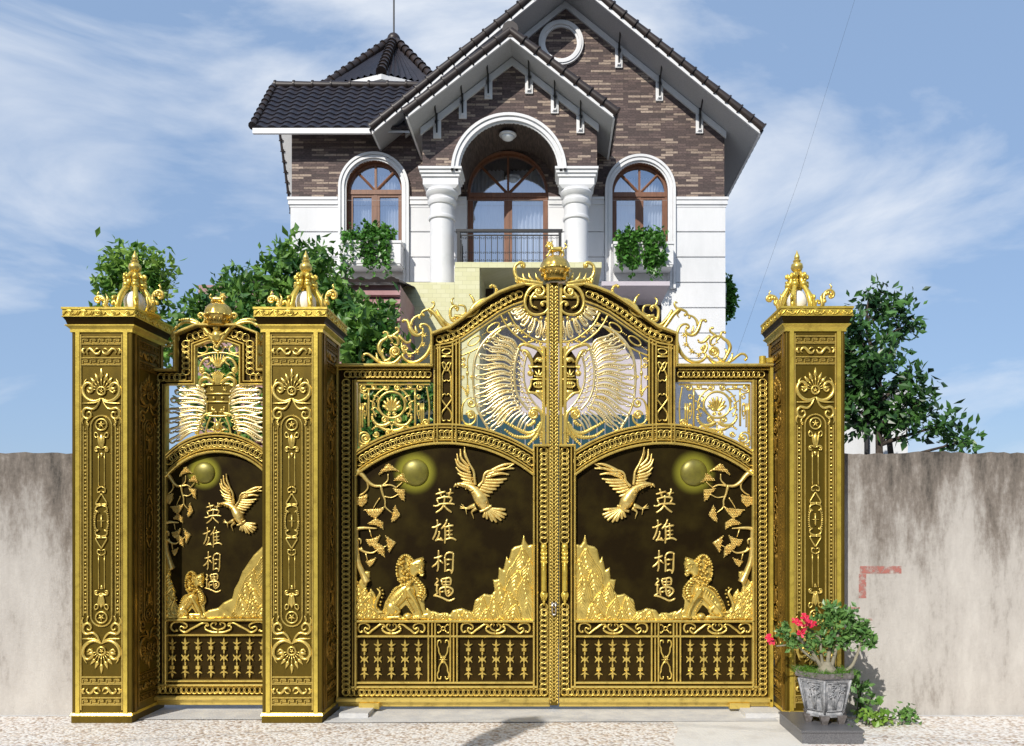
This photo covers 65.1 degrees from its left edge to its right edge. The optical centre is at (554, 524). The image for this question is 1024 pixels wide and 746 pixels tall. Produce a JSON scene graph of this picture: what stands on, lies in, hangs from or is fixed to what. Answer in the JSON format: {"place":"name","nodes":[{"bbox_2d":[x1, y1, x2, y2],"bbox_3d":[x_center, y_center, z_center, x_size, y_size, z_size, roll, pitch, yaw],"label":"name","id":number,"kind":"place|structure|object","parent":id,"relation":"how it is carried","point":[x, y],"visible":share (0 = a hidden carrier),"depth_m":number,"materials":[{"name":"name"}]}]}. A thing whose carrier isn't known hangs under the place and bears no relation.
{"place":"outdoors","nodes":[
{"label":"outdoors","id":0,"kind":"place"},
{"bbox_2d":[198,276,413,445],"bbox_3d":[-4.015,-1.219,13.616,3.192,5.938,2.368,0,0,0],"label":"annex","id":1,"kind":"object","parent":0,"point":[384,289],"visible":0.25,"depth_m":12.60,"materials":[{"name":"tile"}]},
{"bbox_2d":[140,704,777,722],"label":"path","id":2,"kind":"structure","parent":0,"point":[504,714],"depth_m":7.32,"materials":[{"name":"concrete"}]},
{"bbox_2d":[339,707,373,717],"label":"threshold block","id":3,"kind":"structure","parent":2,"relation":"on","point":[352,712],"depth_m":7.23,"materials":[{"name":"stone"}]},
{"bbox_2d":[335,240,571,708],"bbox_3d":[-0.941,-0.476,7.480,2.199,4.371,0.307,0,0,0],"label":"gate leaf","id":4,"kind":"object","parent":2,"relation":"on","point":[447,557],"visible":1,"depth_m":7.49,"materials":[{"name":"brown metal"}]},
{"bbox_2d":[558,261,774,708],"bbox_3d":[1.066,-0.369,7.476,2.068,4.199,0.125,0,0,0],"label":"gate leaf","id":5,"kind":"object","parent":2,"relation":"on","point":[665,560],"visible":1,"depth_m":7.49,"materials":[{"name":"brown metal"}]},
{"bbox_2d":[739,707,779,717],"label":"threshold block","id":6,"kind":"structure","parent":2,"relation":"on","point":[761,712],"depth_m":7.23,"materials":[{"name":"stone"}]},
{"bbox_2d":[248,0,766,434],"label":"villa","id":7,"kind":"object","parent":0,"point":[528,130],"visible":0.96,"depth_m":16.64,"materials":[{"name":"paint"}]},
{"bbox_2d":[338,218,398,278],"bbox_3d":[-3.792,-5.608,16.291,1.208,1.327,0.551,0,0,0],"label":"ivy plant","id":8,"kind":"object","parent":7,"relation":"on","point":[373,232],"visible":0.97,"depth_m":16.17,"materials":[{"name":"green plant"}]},
{"bbox_2d":[338,151,409,281],"bbox_3d":[-3.756,-6.339,16.718,1.466,2.808,0.285,0,0,0],"label":"window","id":9,"kind":"structure","parent":7,"relation":"in","point":[377,187],"depth_m":16.77,"materials":[{"name":"white paint"}]},
{"bbox_2d":[468,151,547,261],"bbox_3d":[-0.978,-6.476,16.755,1.667,2.616,0.210,0,0,0],"label":"door","id":10,"kind":"structure","parent":7,"relation":"in","point":[507,189],"depth_m":16.81,"materials":[{"name":"brown wood"}]},
{"bbox_2d":[402,262,669,414],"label":"portico","id":11,"kind":"structure","parent":7,"relation":"attached to","point":[475,280],"depth_m":14.38,"materials":[{"name":"beige paint"}]},
{"bbox_2d":[486,289,492,297],"bbox_3d":[-1.267,-4.383,15.169,0.203,0.659,0.058,0,0,0],"label":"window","id":12,"kind":"structure","parent":11,"relation":"in","point":[489,292],"depth_m":15.14,"materials":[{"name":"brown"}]},
{"bbox_2d":[593,305,660,345],"bbox_3d":[1.374,-3.871,15.169,1.293,0.953,0.058,0,0,0],"label":"window","id":13,"kind":"structure","parent":11,"relation":"in","point":[602,332],"depth_m":15.14,"materials":[{"name":"grey glass"}]},
{"bbox_2d":[539,20,582,65],"bbox_3d":[0.133,-10.024,16.635,0.930,0.930,0.110,0,0,0],"label":"round window","id":14,"kind":"structure","parent":7,"relation":"in","point":[556,24],"depth_m":16.60,"materials":[{"name":"white paint"}]},
{"bbox_2d":[612,223,668,280],"bbox_3d":[1.756,-5.562,16.268,1.159,1.315,0.543,0,0,0],"label":"ivy plant","id":15,"kind":"object","parent":7,"relation":"on","point":[650,238],"visible":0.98,"depth_m":16.14,"materials":[{"name":"green plant"}]},
{"bbox_2d":[605,154,675,288],"bbox_3d":[1.778,-6.303,16.700,1.466,2.781,0.320,0,0,0],"label":"window","id":16,"kind":"structure","parent":7,"relation":"in","point":[640,189],"depth_m":16.77,"materials":[{"name":"white paint"}]},
{"bbox_2d":[725,272,740,324],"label":"ivy plant","id":17,"kind":"object","parent":7,"relation":"on","point":[731,297],"visible":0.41,"depth_m":17.69,"materials":[{"name":"green plant"}]},
{"bbox_2d":[0,716,1023,745],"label":"pavement","id":18,"kind":"structure","parent":0,"point":[928,731],"depth_m":6.68,"materials":[{"name":"beige gravel"}]},
{"bbox_2d":[61,307,172,722],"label":"gate pillar","id":19,"kind":"structure","parent":18,"relation":"on","point":[117,355],"depth_m":7.04,"materials":[{"name":"gold metal"}]},
{"bbox_2d":[94,251,164,319],"bbox_3d":[-3.795,-2.201,7.286,0.591,0.605,0.437,0,0,22],"label":"pillar lantern","id":20,"kind":"object","parent":19,"relation":"on","point":[133,297],"visible":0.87,"depth_m":7.22,"materials":[{"name":"gold metal"}]},
{"bbox_2d":[154,292,261,704],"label":"side gate","id":21,"kind":"structure","parent":19,"relation":"attached to","point":[209,562],"depth_m":7.49,"materials":[{"name":"brown metal"}]},
{"bbox_2d":[253,307,347,722],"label":"gate pillar","id":22,"kind":"structure","parent":18,"relation":"on","point":[301,346],"depth_m":7.04,"materials":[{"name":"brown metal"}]},
{"bbox_2d":[267,251,337,306],"bbox_3d":[-2.235,-2.201,7.286,0.591,0.605,0.437,0,0,22],"label":"pillar lantern","id":23,"kind":"object","parent":22,"relation":"on","point":[309,294],"visible":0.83,"depth_m":7.22,"materials":[{"name":"gold metal"}]},
{"bbox_2d":[778,712,864,743],"bbox_3d":[2.209,1.686,6.675,0.503,0.108,0.650,0,0,0],"label":"granite step","id":24,"kind":"object","parent":18,"relation":"on","point":[796,725],"visible":0.82,"depth_m":6.39,"materials":[{"name":"grey stone"}]},
{"bbox_2d":[795,665,853,724],"bbox_3d":[2.253,1.420,6.680,0.524,0.425,0.469,0,0,0],"label":"flower pot","id":25,"kind":"object","parent":24,"relation":"on","point":[825,698],"visible":0.99,"depth_m":6.54,"materials":[{"name":"grey stone"}]},
{"bbox_2d":[765,599,877,672],"bbox_3d":[2.221,0.943,6.674,0.960,0.652,0.323,0,0,0],"label":"desert rose","id":26,"kind":"object","parent":25,"relation":"in","point":[834,615],"visible":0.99,"depth_m":6.66,"materials":[{"name":"green plant"}]},
{"bbox_2d":[788,662,860,677],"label":"grass","id":27,"kind":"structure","parent":25,"relation":"in","point":[812,669],"depth_m":6.62,"materials":[{"name":"green plant"}]},
{"bbox_2d":[850,671,885,719],"bbox_3d":[2.790,1.523,7.141,0.334,0.457,0.268,0,0,-23],"label":"weed","id":28,"kind":"object","parent":18,"relation":"on","point":[858,688],"visible":0.79,"depth_m":7.14,"materials":[{"name":"green plant"}]},
{"bbox_2d":[850,696,905,727],"bbox_3d":[2.797,1.647,6.931,0.483,0.350,0.244,0,0,0],"label":"weed","id":29,"kind":"object","parent":18,"relation":"on","point":[876,714],"visible":0.97,"depth_m":6.92,"materials":[{"name":"green plant"}]},
{"bbox_2d":[890,701,921,724],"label":"weed","id":30,"kind":"object","parent":18,"relation":"on","point":[907,711],"visible":0.95,"depth_m":6.97,"materials":[{"name":"green plant"}]},
{"bbox_2d":[0,639,1023,715],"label":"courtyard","id":31,"kind":"structure","parent":0,"point":[558,703],"depth_m":7.33,"materials":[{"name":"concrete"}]},
{"bbox_2d":[0,452,71,714],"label":"boundary wall","id":32,"kind":"structure","parent":31,"relation":"on","point":[35,583],"depth_m":7.35,"materials":[{"name":"concrete"}]},
{"bbox_2d":[87,227,186,322],"bbox_3d":[-6.540,-1.384,12.477,1.608,6.272,0.879,0,0,8],"label":"garden tree","id":33,"kind":"object","parent":31,"relation":"on","point":[115,268],"visible":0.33,"depth_m":12.38,"materials":[{"name":"green plant"}]},
{"bbox_2d":[155,259,276,441],"bbox_3d":[-3.979,-0.798,9.773,1.989,5.100,1.235,0,0,9],"label":"climbing shrub","id":34,"kind":"object","parent":31,"relation":"on","point":[242,297],"visible":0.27,"depth_m":9.55,"materials":[{"name":"green plant"}]},
{"bbox_2d":[250,222,371,314],"bbox_3d":[-2.963,-0.959,9.754,1.487,5.422,1.230,0,0,0],"label":"climbing shrub","id":35,"kind":"object","parent":31,"relation":"on","point":[288,258],"visible":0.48,"depth_m":9.60,"materials":[{"name":"green plant"}]},
{"bbox_2d":[331,281,433,447],"bbox_3d":[-2.073,-0.578,9.715,1.736,4.660,1.014,0,0,-36],"label":"climbing shrub","id":36,"kind":"object","parent":31,"relation":"on","point":[364,325],"visible":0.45,"depth_m":9.46,"materials":[{"name":"green plant"}]},
{"bbox_2d":[413,415,646,637],"bbox_3d":[-0.550,0.022,12.030,4.100,3.356,0.060,0,0,0],"label":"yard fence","id":37,"kind":"object","parent":31,"relation":"on","point":[500,429],"visible":0.02,"depth_m":12.00,"materials":[{"name":"gold metal"}]},
{"bbox_2d":[760,306,853,711],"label":"gate pillar","id":38,"kind":"structure","parent":31,"relation":"on","point":[806,348],"depth_m":7.12,"materials":[{"name":"gold metal"}]},
{"bbox_2d":[765,251,834,308],"bbox_3d":[2.270,-2.231,7.366,0.591,0.605,0.437,0,0,22],"label":"pillar lantern","id":39,"kind":"object","parent":38,"relation":"on","point":[796,283],"visible":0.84,"depth_m":7.30,"materials":[{"name":"gold metal"}]},
{"bbox_2d":[845,391,909,454],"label":"neighbour house","id":40,"kind":"structure","parent":31,"relation":"on","point":[859,446],"depth_m":12.00,"materials":[{"name":"paint"}]},
{"bbox_2d":[844,274,930,453],"bbox_3d":[4.011,-0.621,9.599,0.952,4.746,0.601,0,0,0],"label":"yard tree","id":41,"kind":"object","parent":31,"relation":"on","point":[874,300],"visible":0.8,"depth_m":9.55,"materials":[{"name":"green plant"}]},
{"bbox_2d":[844,298,986,453],"bbox_3d":[3.800,-0.400,8.860,1.956,4.300,0.907,0,0,0],"label":"yard tree","id":42,"kind":"object","parent":31,"relation":"on","point":[865,371],"visible":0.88,"depth_m":8.82,"materials":[{"name":"green plant"}]},
{"bbox_2d":[845,451,1023,714],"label":"boundary wall","id":43,"kind":"structure","parent":31,"relation":"on","point":[934,566],"depth_m":7.35,"materials":[{"name":"concrete"}]},
{"bbox_2d":[0,0,1023,453],"label":"sky","id":44,"kind":"structure","parent":0,"point":[129,120],"materials":[{"name":"blue"}]},
{"bbox_2d":[672,718,808,745],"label":"path","id":45,"kind":"structure","parent":0,"point":[732,733],"depth_m":6.64,"materials":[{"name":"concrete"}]},
{"bbox_2d":[737,0,854,352],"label":"power cable","id":46,"kind":"object","parent":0,"point":[797,182],"visible":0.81,"depth_m":9.54,"materials":[{"name":"grey plastic"}]}
]}

